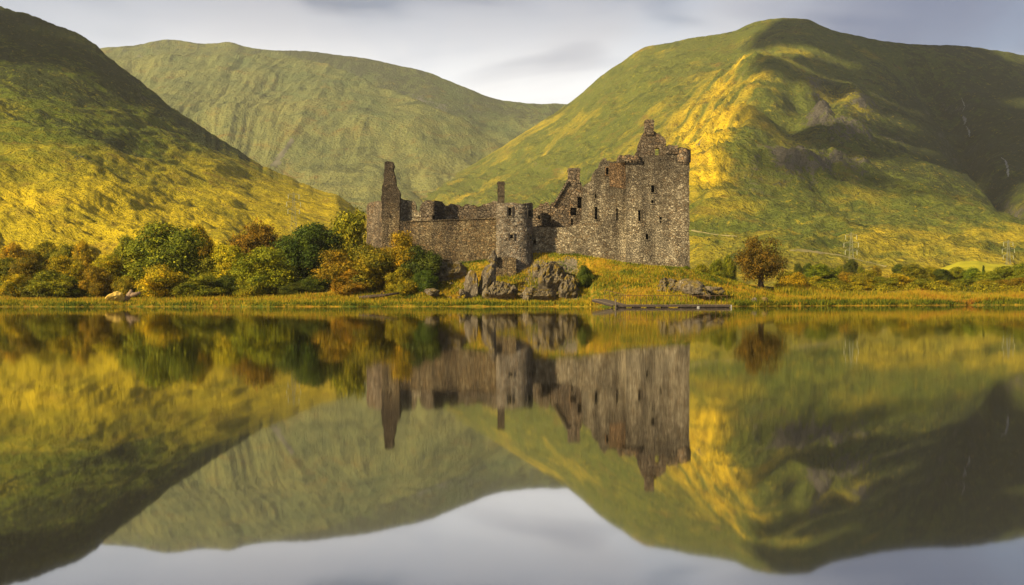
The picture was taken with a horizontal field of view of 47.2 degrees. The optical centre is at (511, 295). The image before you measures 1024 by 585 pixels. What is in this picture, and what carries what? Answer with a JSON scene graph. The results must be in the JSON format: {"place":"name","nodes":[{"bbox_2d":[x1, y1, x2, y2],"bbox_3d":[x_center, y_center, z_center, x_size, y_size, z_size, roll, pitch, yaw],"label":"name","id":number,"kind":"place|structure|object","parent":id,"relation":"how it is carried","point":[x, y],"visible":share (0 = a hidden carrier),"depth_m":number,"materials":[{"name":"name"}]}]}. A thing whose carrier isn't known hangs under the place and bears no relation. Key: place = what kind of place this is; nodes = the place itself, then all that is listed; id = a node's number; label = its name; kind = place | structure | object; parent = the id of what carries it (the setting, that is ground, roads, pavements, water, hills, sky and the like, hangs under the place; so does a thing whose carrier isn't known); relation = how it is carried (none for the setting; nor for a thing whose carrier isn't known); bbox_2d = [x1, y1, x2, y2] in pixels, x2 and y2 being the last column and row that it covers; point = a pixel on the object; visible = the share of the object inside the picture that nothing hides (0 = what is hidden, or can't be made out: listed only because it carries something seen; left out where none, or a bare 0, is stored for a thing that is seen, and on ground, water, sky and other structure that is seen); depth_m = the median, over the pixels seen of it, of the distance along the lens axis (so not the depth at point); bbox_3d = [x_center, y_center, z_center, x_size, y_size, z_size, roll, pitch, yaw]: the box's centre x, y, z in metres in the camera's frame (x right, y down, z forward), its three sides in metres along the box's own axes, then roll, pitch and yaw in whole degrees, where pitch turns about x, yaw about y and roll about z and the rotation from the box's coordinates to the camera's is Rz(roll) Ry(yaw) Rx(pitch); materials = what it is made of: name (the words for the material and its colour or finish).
{"place":"outdoors","nodes":[
{"label":"outdoors","id":0,"kind":"place"},
{"bbox_2d":[0,6,366,258],"bbox_3d":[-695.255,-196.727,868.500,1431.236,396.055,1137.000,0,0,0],"label":"hill","id":1,"kind":"structure","parent":0,"point":[101,151],"depth_m":680.41,"materials":[{"name":"plant"}]},
{"bbox_2d":[286,192,300,230],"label":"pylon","id":2,"kind":"object","parent":1,"relation":"on","point":[292,208],"visible":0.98,"depth_m":575.88,"materials":[{"name":"metal"}]},
{"bbox_2d":[100,39,566,213],"bbox_3d":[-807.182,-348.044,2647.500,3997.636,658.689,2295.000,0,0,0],"label":"hill back","id":3,"kind":"structure","parent":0,"point":[350,126],"depth_m":2431.06,"materials":[{"name":"plant"}]},
{"bbox_2d":[270,138,293,166],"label":"scree","id":4,"kind":"structure","parent":3,"relation":"on","point":[282,153],"depth_m":2194.39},
{"bbox_2d":[0,305,1023,584],"bbox_3d":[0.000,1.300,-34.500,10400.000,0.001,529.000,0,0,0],"label":"water","id":5,"kind":"structure","parent":0,"point":[488,445],"depth_m":10.18,"materials":[{"name":"liquid"}]},
{"bbox_2d":[592,290,731,307],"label":"jetty","id":6,"kind":"object","parent":5,"relation":"on","point":[606,302],"visible":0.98,"depth_m":128.27,"materials":[{"name":"brown wood"}]},
{"bbox_2d":[0,254,1023,306],"bbox_3d":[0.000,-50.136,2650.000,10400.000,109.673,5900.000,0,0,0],"label":"ground","id":7,"kind":"structure","parent":0,"point":[549,258],"depth_m":147.93,"materials":[{"name":"plant"}]},
{"bbox_2d":[0,257,19,282],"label":"tree","id":8,"kind":"object","parent":7,"relation":"on","point":[4,265],"visible":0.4,"depth_m":166.65,"materials":[{"name":"green plant"}]},
{"bbox_2d":[0,273,29,296],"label":"bush","id":9,"kind":"object","parent":7,"relation":"on","point":[12,282],"visible":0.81,"depth_m":157.16,"materials":[{"name":"yellow plant"}]},
{"bbox_2d":[0,241,39,268],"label":"tree","id":10,"kind":"object","parent":7,"relation":"on","point":[11,250],"visible":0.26,"depth_m":213.71,"materials":[{"name":"orange plant"}]},
{"bbox_2d":[7,254,50,295],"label":"tree","id":11,"kind":"object","parent":7,"relation":"on","point":[30,266],"visible":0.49,"depth_m":163.00,"materials":[{"name":"brown plant"}]},
{"bbox_2d":[26,240,57,265],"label":"tree","id":12,"kind":"object","parent":7,"relation":"on","point":[42,251],"visible":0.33,"depth_m":218.37,"materials":[{"name":"green plant"}]},
{"bbox_2d":[27,268,78,297],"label":"bush","id":13,"kind":"object","parent":7,"relation":"on","point":[50,279],"visible":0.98,"depth_m":155.81,"materials":[{"name":"green plant"}]},
{"bbox_2d":[48,240,73,262],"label":"tree","id":14,"kind":"object","parent":7,"relation":"on","point":[66,250],"visible":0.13,"depth_m":210.93,"materials":[{"name":"green plant"}]},
{"bbox_2d":[41,254,90,280],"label":"tree","id":15,"kind":"object","parent":7,"relation":"on","point":[66,265],"visible":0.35,"depth_m":168.85,"materials":[{"name":"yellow plant"}]},
{"bbox_2d":[64,279,91,297],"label":"bush","id":16,"kind":"object","parent":7,"relation":"on","point":[76,291],"visible":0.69,"depth_m":157.73,"materials":[{"name":"green plant"}]},
{"bbox_2d":[70,239,99,281],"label":"tree","id":17,"kind":"object","parent":7,"relation":"on","point":[82,252],"visible":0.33,"depth_m":206.92,"materials":[{"name":"orange plant"}]},
{"bbox_2d":[75,266,114,297],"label":"tree","id":18,"kind":"object","parent":7,"relation":"on","point":[101,279],"visible":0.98,"depth_m":155.12,"materials":[{"name":"brown plant"}]},
{"bbox_2d":[91,252,129,280],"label":"tree","id":19,"kind":"object","parent":7,"relation":"on","point":[112,265],"visible":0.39,"depth_m":169.09,"materials":[{"name":"yellow plant"}]},
{"bbox_2d":[105,291,124,302],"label":"rock","id":20,"kind":"object","parent":7,"relation":"on","point":[117,295],"visible":0.66,"depth_m":140.85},
{"bbox_2d":[111,234,133,273],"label":"tree","id":21,"kind":"object","parent":7,"relation":"on","point":[120,248],"visible":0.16,"depth_m":204.25,"materials":[{"name":"green plant"}]},
{"bbox_2d":[110,276,137,297],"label":"bush","id":22,"kind":"object","parent":7,"relation":"on","point":[124,285],"visible":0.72,"depth_m":155.03,"materials":[{"name":"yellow plant"}]},
{"bbox_2d":[124,289,140,300],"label":"rock","id":23,"kind":"object","parent":7,"relation":"on","point":[129,294],"visible":0.9,"depth_m":142.29,"materials":[{"name":"grey stone"}]},
{"bbox_2d":[0,280,295,297],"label":"scrub","id":24,"kind":"object","parent":7,"relation":"on","point":[26,294],"visible":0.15,"depth_m":156.12,"materials":[{"name":"green plant"}]},
{"bbox_2d":[132,264,188,298],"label":"bush","id":25,"kind":"object","parent":7,"relation":"on","point":[159,281],"visible":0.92,"depth_m":152.05,"materials":[{"name":"yellow plant"}]},
{"bbox_2d":[114,220,211,282],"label":"tree","id":26,"kind":"object","parent":7,"relation":"on","point":[175,248],"visible":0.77,"depth_m":163.30,"materials":[{"name":"green plant"}]},
{"bbox_2d":[162,275,230,297],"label":"bush","id":27,"kind":"object","parent":7,"relation":"on","point":[197,286],"visible":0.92,"depth_m":152.22,"materials":[{"name":"green plant"}]},
{"bbox_2d":[191,223,215,263],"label":"tree","id":28,"kind":"object","parent":7,"relation":"on","point":[208,248],"visible":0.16,"depth_m":175.38,"materials":[{"name":"green plant"}]},
{"bbox_2d":[192,253,224,279],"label":"bush","id":29,"kind":"object","parent":7,"relation":"on","point":[205,269],"visible":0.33,"depth_m":162.86,"materials":[{"name":"green plant"}]},
{"bbox_2d":[209,274,240,295],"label":"bush","id":30,"kind":"object","parent":7,"relation":"on","point":[225,281],"visible":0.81,"depth_m":154.47,"materials":[{"name":"green plant"}]},
{"bbox_2d":[210,242,245,277],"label":"tree","id":31,"kind":"object","parent":7,"relation":"on","point":[223,254],"visible":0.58,"depth_m":161.52,"materials":[{"name":"yellow plant"}]},
{"bbox_2d":[230,279,267,297],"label":"bush","id":32,"kind":"object","parent":7,"relation":"on","point":[249,290],"visible":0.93,"depth_m":153.70,"materials":[{"name":"green plant"}]},
{"bbox_2d":[225,217,285,260],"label":"tree","id":33,"kind":"object","parent":7,"relation":"on","point":[257,236],"visible":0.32,"depth_m":174.03,"materials":[{"name":"orange plant"}]},
{"bbox_2d":[226,245,301,295],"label":"tree","id":34,"kind":"object","parent":7,"relation":"on","point":[269,268],"visible":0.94,"depth_m":155.94,"materials":[{"name":"green plant"}]},
{"bbox_2d":[277,282,308,295],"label":"bush","id":35,"kind":"object","parent":7,"relation":"on","point":[291,288],"visible":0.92,"depth_m":153.85,"materials":[{"name":"green plant"}]},
{"bbox_2d":[269,221,348,282],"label":"tree","id":36,"kind":"object","parent":7,"relation":"on","point":[303,247],"visible":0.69,"depth_m":165.24,"materials":[{"name":"green plant"}]},
{"bbox_2d":[297,274,333,292],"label":"bush","id":37,"kind":"object","parent":7,"relation":"on","point":[313,285],"visible":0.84,"depth_m":154.51,"materials":[{"name":"green plant"}]},
{"bbox_2d":[307,247,356,282],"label":"tree","id":38,"kind":"object","parent":7,"relation":"on","point":[335,262],"visible":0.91,"depth_m":150.96,"materials":[{"name":"orange plant"}]},
{"bbox_2d":[330,203,366,259],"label":"tree","id":39,"kind":"object","parent":7,"relation":"on","point":[351,226],"visible":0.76,"depth_m":180.41,"materials":[{"name":"green plant"}]},
{"bbox_2d":[329,268,367,294],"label":"bush","id":40,"kind":"object","parent":7,"relation":"on","point":[343,284],"visible":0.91,"depth_m":148.57,"materials":[{"name":"orange plant"}]},
{"bbox_2d":[344,242,395,288],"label":"bush","id":41,"kind":"object","parent":7,"relation":"on","point":[371,262],"visible":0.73,"depth_m":149.54,"materials":[{"name":"green plant"}]},
{"bbox_2d":[359,290,398,298],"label":"fallen log","id":42,"kind":"object","parent":7,"relation":"on","point":[378,295],"visible":0.96,"depth_m":145.91,"materials":[{"name":"brown wood"}]},
{"bbox_2d":[374,247,398,286],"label":"bush","id":43,"kind":"object","parent":7,"relation":"on","point":[388,255],"visible":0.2,"depth_m":151.31,"materials":[{"name":"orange plant"}]},
{"bbox_2d":[381,230,417,270],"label":"tree","id":44,"kind":"object","parent":7,"relation":"on","point":[399,247],"visible":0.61,"depth_m":150.91,"materials":[{"name":"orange plant"}]},
{"bbox_2d":[383,266,418,293],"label":"bush","id":45,"kind":"object","parent":7,"relation":"on","point":[399,282],"visible":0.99,"depth_m":147.97,"materials":[{"name":"yellow plant"}]},
{"bbox_2d":[395,243,443,282],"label":"bush","id":46,"kind":"object","parent":7,"relation":"on","point":[427,260],"visible":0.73,"depth_m":150.01,"materials":[{"name":"green plant"}]},
{"bbox_2d":[411,269,439,291],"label":"bush","id":47,"kind":"object","parent":7,"relation":"on","point":[424,279],"visible":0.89,"depth_m":147.76,"materials":[{"name":"green plant"}]},
{"bbox_2d":[424,288,439,296],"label":"rock","id":48,"kind":"object","parent":7,"relation":"on","point":[434,292],"visible":1,"depth_m":144.89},
{"bbox_2d":[434,261,466,281],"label":"rock","id":49,"kind":"object","parent":7,"relation":"on","point":[450,270],"visible":0.42,"depth_m":151.64,"materials":[{"name":"stone"}]},
{"bbox_2d":[464,270,477,297],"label":"rock","id":50,"kind":"object","parent":7,"relation":"on","point":[471,285],"visible":0.85,"depth_m":145.73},
{"bbox_2d":[478,261,496,294],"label":"rock","id":51,"kind":"object","parent":7,"relation":"on","point":[488,275],"visible":0.74,"depth_m":146.31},
{"bbox_2d":[487,249,496,263],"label":"rock","id":52,"kind":"object","parent":7,"relation":"on","point":[492,257],"visible":0.84,"depth_m":151.22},
{"bbox_2d":[482,280,516,299],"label":"rock","id":53,"kind":"object","parent":7,"relation":"on","point":[498,290],"visible":0.62,"depth_m":144.87,"materials":[{"name":"stone"}]},
{"bbox_2d":[443,266,578,298],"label":"rubble","id":54,"kind":"object","parent":7,"relation":"on","point":[565,268],"visible":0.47,"depth_m":150.47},
{"bbox_2d":[522,287,532,299],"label":"rock","id":55,"kind":"object","parent":7,"relation":"on","point":[525,295],"visible":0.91,"depth_m":143.93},
{"bbox_2d":[366,119,690,276],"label":"ruined castle","id":56,"kind":"structure","parent":7,"relation":"on","point":[629,208],"depth_m":156.20,"materials":[{"name":"stone"}]},
{"bbox_2d":[532,263,540,277],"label":"rock","id":57,"kind":"object","parent":7,"relation":"on","point":[536,269],"visible":0.84,"depth_m":150.78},
{"bbox_2d":[527,287,555,300],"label":"rock","id":58,"kind":"object","parent":7,"relation":"on","point":[542,294],"visible":0.47,"depth_m":144.07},
{"bbox_2d":[538,261,565,291],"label":"rock","id":59,"kind":"object","parent":7,"relation":"on","point":[551,274],"visible":0.77,"depth_m":147.17,"materials":[{"name":"stone"}]},
{"bbox_2d":[558,274,577,298],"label":"rock","id":60,"kind":"object","parent":7,"relation":"on","point":[568,286],"visible":0.66,"depth_m":144.70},
{"bbox_2d":[320,252,848,305],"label":"mound grass","id":61,"kind":"structure","parent":7,"relation":"on","point":[696,273],"depth_m":150.81,"materials":[{"name":"plant"}]},
{"bbox_2d":[576,264,594,287],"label":"bush","id":62,"kind":"object","parent":7,"relation":"on","point":[585,276],"visible":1,"depth_m":146.59,"materials":[{"name":"green plant"}]},
{"bbox_2d":[657,277,701,293],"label":"rock","id":63,"kind":"object","parent":7,"relation":"on","point":[665,281],"visible":0.26,"depth_m":145.31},
{"bbox_2d":[672,278,711,299],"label":"rock","id":64,"kind":"object","parent":7,"relation":"on","point":[694,288],"visible":0.66,"depth_m":143.26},
{"bbox_2d":[692,262,711,274],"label":"tree","id":65,"kind":"object","parent":7,"relation":"on","point":[702,268],"visible":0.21,"depth_m":204.46,"materials":[{"name":"green plant"}]},
{"bbox_2d":[705,286,723,294],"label":"rock","id":66,"kind":"object","parent":7,"relation":"on","point":[716,290],"visible":0.7,"depth_m":146.04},
{"bbox_2d":[709,258,726,276],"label":"tree","id":67,"kind":"object","parent":7,"relation":"on","point":[717,267],"visible":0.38,"depth_m":208.32,"materials":[{"name":"green plant"}]},
{"bbox_2d":[722,254,737,280],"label":"tree","id":68,"kind":"object","parent":7,"relation":"on","point":[731,268],"visible":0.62,"depth_m":212.39,"materials":[{"name":"green plant"}]},
{"bbox_2d":[729,232,790,288],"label":"tree","id":69,"kind":"object","parent":7,"relation":"on","point":[755,261],"visible":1,"depth_m":156.62,"materials":[{"name":"brown plant"}]},
{"bbox_2d":[772,270,798,285],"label":"bush","id":70,"kind":"object","parent":7,"relation":"on","point":[788,273],"visible":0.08,"depth_m":216.85,"materials":[{"name":"green plant"}]},
{"bbox_2d":[778,271,810,286],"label":"bush","id":71,"kind":"object","parent":7,"relation":"on","point":[793,278],"visible":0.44,"depth_m":203.81,"materials":[{"name":"yellow plant"}]},
{"bbox_2d":[793,262,803,273],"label":"tree","id":72,"kind":"object","parent":7,"relation":"on","point":[797,267],"visible":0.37,"depth_m":309.53,"materials":[{"name":"green plant"}]},
{"bbox_2d":[802,263,811,274],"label":"tree","id":73,"kind":"object","parent":7,"relation":"on","point":[806,267],"visible":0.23,"depth_m":314.50,"materials":[{"name":"green plant"}]},
{"bbox_2d":[803,275,823,287],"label":"bush","id":74,"kind":"object","parent":7,"relation":"on","point":[813,280],"visible":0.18,"depth_m":214.17,"materials":[{"name":"yellow plant"}]},
{"bbox_2d":[800,263,839,282],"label":"tree","id":75,"kind":"object","parent":7,"relation":"on","point":[825,273],"visible":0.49,"depth_m":230.13,"materials":[{"name":"green plant"}]},
{"bbox_2d":[815,280,852,288],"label":"bush","id":76,"kind":"object","parent":7,"relation":"on","point":[844,283],"visible":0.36,"depth_m":206.91,"materials":[{"name":"green plant"}]},
{"bbox_2d":[837,271,853,283],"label":"bush","id":77,"kind":"object","parent":7,"relation":"on","point":[842,276],"visible":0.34,"depth_m":225.23,"materials":[{"name":"orange plant"}]},
{"bbox_2d":[843,258,857,274],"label":"tree","id":78,"kind":"object","parent":7,"relation":"on","point":[851,266],"visible":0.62,"depth_m":299.11,"materials":[{"name":"green plant"}]},
{"bbox_2d":[848,281,875,290],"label":"bush","id":79,"kind":"object","parent":7,"relation":"on","point":[867,287],"visible":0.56,"depth_m":206.95,"materials":[{"name":"green plant"}]},
{"bbox_2d":[847,268,882,283],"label":"bush","id":80,"kind":"object","parent":7,"relation":"on","point":[866,277],"visible":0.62,"depth_m":220.51,"materials":[{"name":"green plant"}]},
{"bbox_2d":[871,265,881,276],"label":"tree","id":81,"kind":"object","parent":7,"relation":"on","point":[876,268],"visible":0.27,"depth_m":311.50,"materials":[{"name":"green plant"}]},
{"bbox_2d":[732,297,1023,305],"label":"bank grass","id":82,"kind":"structure","parent":7,"relation":"on","point":[880,301],"depth_m":154.21,"materials":[{"name":"plant"}]},
{"bbox_2d":[872,276,904,289],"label":"bush","id":83,"kind":"object","parent":7,"relation":"on","point":[892,281],"visible":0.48,"depth_m":214.03,"materials":[{"name":"green plant"}]},
{"bbox_2d":[891,264,904,273],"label":"tree","id":84,"kind":"object","parent":7,"relation":"on","point":[897,268],"visible":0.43,"depth_m":304.52,"materials":[{"name":"green plant"}]},
{"bbox_2d":[773,282,1023,304],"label":"reeds","id":85,"kind":"object","parent":7,"relation":"on","point":[815,293],"visible":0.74,"depth_m":161.50,"materials":[{"name":"yellow plant"}]},
{"bbox_2d":[886,273,913,287],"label":"bush","id":86,"kind":"object","parent":7,"relation":"on","point":[903,279],"visible":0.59,"depth_m":224.74,"materials":[{"name":"yellow plant"}]},
{"bbox_2d":[795,279,1023,292],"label":"scrub","id":87,"kind":"object","parent":7,"relation":"on","point":[978,288],"visible":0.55,"depth_m":203.52,"materials":[{"name":"green plant"}]},
{"bbox_2d":[899,263,928,281],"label":"tree","id":88,"kind":"object","parent":7,"relation":"on","point":[914,271],"visible":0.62,"depth_m":236.76,"materials":[{"name":"green plant"}]},
{"bbox_2d":[908,278,933,289],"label":"bush","id":89,"kind":"object","parent":7,"relation":"on","point":[920,282],"visible":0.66,"depth_m":212.86,"materials":[{"name":"green plant"}]},
{"bbox_2d":[923,265,937,280],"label":"tree","id":90,"kind":"object","parent":7,"relation":"on","point":[931,270],"visible":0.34,"depth_m":243.96,"materials":[{"name":"green plant"}]},
{"bbox_2d":[933,268,952,282],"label":"tree","id":91,"kind":"object","parent":7,"relation":"on","point":[941,274],"visible":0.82,"depth_m":238.99,"materials":[{"name":"green plant"}]},
{"bbox_2d":[936,280,954,288],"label":"bush","id":92,"kind":"object","parent":7,"relation":"on","point":[946,282],"visible":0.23,"depth_m":212.93,"materials":[{"name":"green plant"}]},
{"bbox_2d":[947,266,965,281],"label":"tree","id":93,"kind":"object","parent":7,"relation":"on","point":[955,271],"visible":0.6,"depth_m":241.69,"materials":[{"name":"green plant"}]},
{"bbox_2d":[949,279,975,287],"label":"bush","id":94,"kind":"object","parent":7,"relation":"on","point":[970,281],"visible":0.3,"depth_m":214.51,"materials":[{"name":"green plant"}]},
{"bbox_2d":[961,267,980,280],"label":"tree","id":95,"kind":"object","parent":7,"relation":"on","point":[970,272],"visible":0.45,"depth_m":239.03,"materials":[{"name":"green plant"}]},
{"bbox_2d":[970,278,998,287],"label":"bush","id":96,"kind":"object","parent":7,"relation":"on","point":[986,282],"visible":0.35,"depth_m":212.64,"materials":[{"name":"green plant"}]},
{"bbox_2d":[973,271,1003,281],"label":"tree","id":97,"kind":"object","parent":7,"relation":"on","point":[986,275],"visible":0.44,"depth_m":226.84,"materials":[{"name":"green plant"}]},
{"bbox_2d":[994,279,1009,290],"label":"bush","id":98,"kind":"object","parent":7,"relation":"on","point":[1001,281],"visible":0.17,"depth_m":215.17,"materials":[{"name":"green plant"}]},
{"bbox_2d":[990,266,1014,279],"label":"tree","id":99,"kind":"object","parent":7,"relation":"on","point":[1004,271],"visible":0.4,"depth_m":238.50,"materials":[{"name":"green plant"}]},
{"bbox_2d":[1003,277,1023,290],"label":"bush","id":100,"kind":"object","parent":7,"relation":"on","point":[1018,281],"visible":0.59,"depth_m":210.98,"materials":[{"name":"green plant"}]},
{"bbox_2d":[1006,262,1023,280],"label":"tree","id":101,"kind":"object","parent":7,"relation":"on","point":[1018,269],"visible":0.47,"depth_m":235.14,"materials":[{"name":"green plant"}]},
{"bbox_2d":[0,0,1023,103],"label":"sky","id":102,"kind":"structure","parent":0,"point":[524,51],"materials":[{"name":"grey"}]},
{"bbox_2d":[420,18,1023,286],"bbox_3d":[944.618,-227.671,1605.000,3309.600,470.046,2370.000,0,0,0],"label":"hill","id":103,"kind":"structure","parent":0,"point":[797,133],"depth_m":1409.09,"materials":[{"name":"plant"}]},
{"bbox_2d":[844,233,858,259],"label":"pylon","id":104,"kind":"object","parent":103,"relation":"on","point":[849,250],"visible":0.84,"depth_m":522.38,"materials":[{"name":"metal"}]},
{"bbox_2d":[1002,240,1014,264],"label":"pylon","id":105,"kind":"object","parent":103,"relation":"on","point":[1007,255],"visible":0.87,"depth_m":516.44,"materials":[{"name":"metal"}]},
{"bbox_2d":[790,249,885,266],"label":"path","id":106,"kind":"structure","parent":0,"point":[805,250],"depth_m":552.40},
{"bbox_2d":[941,261,1013,272],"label":"field","id":107,"kind":"structure","parent":0,"point":[966,265],"depth_m":467.72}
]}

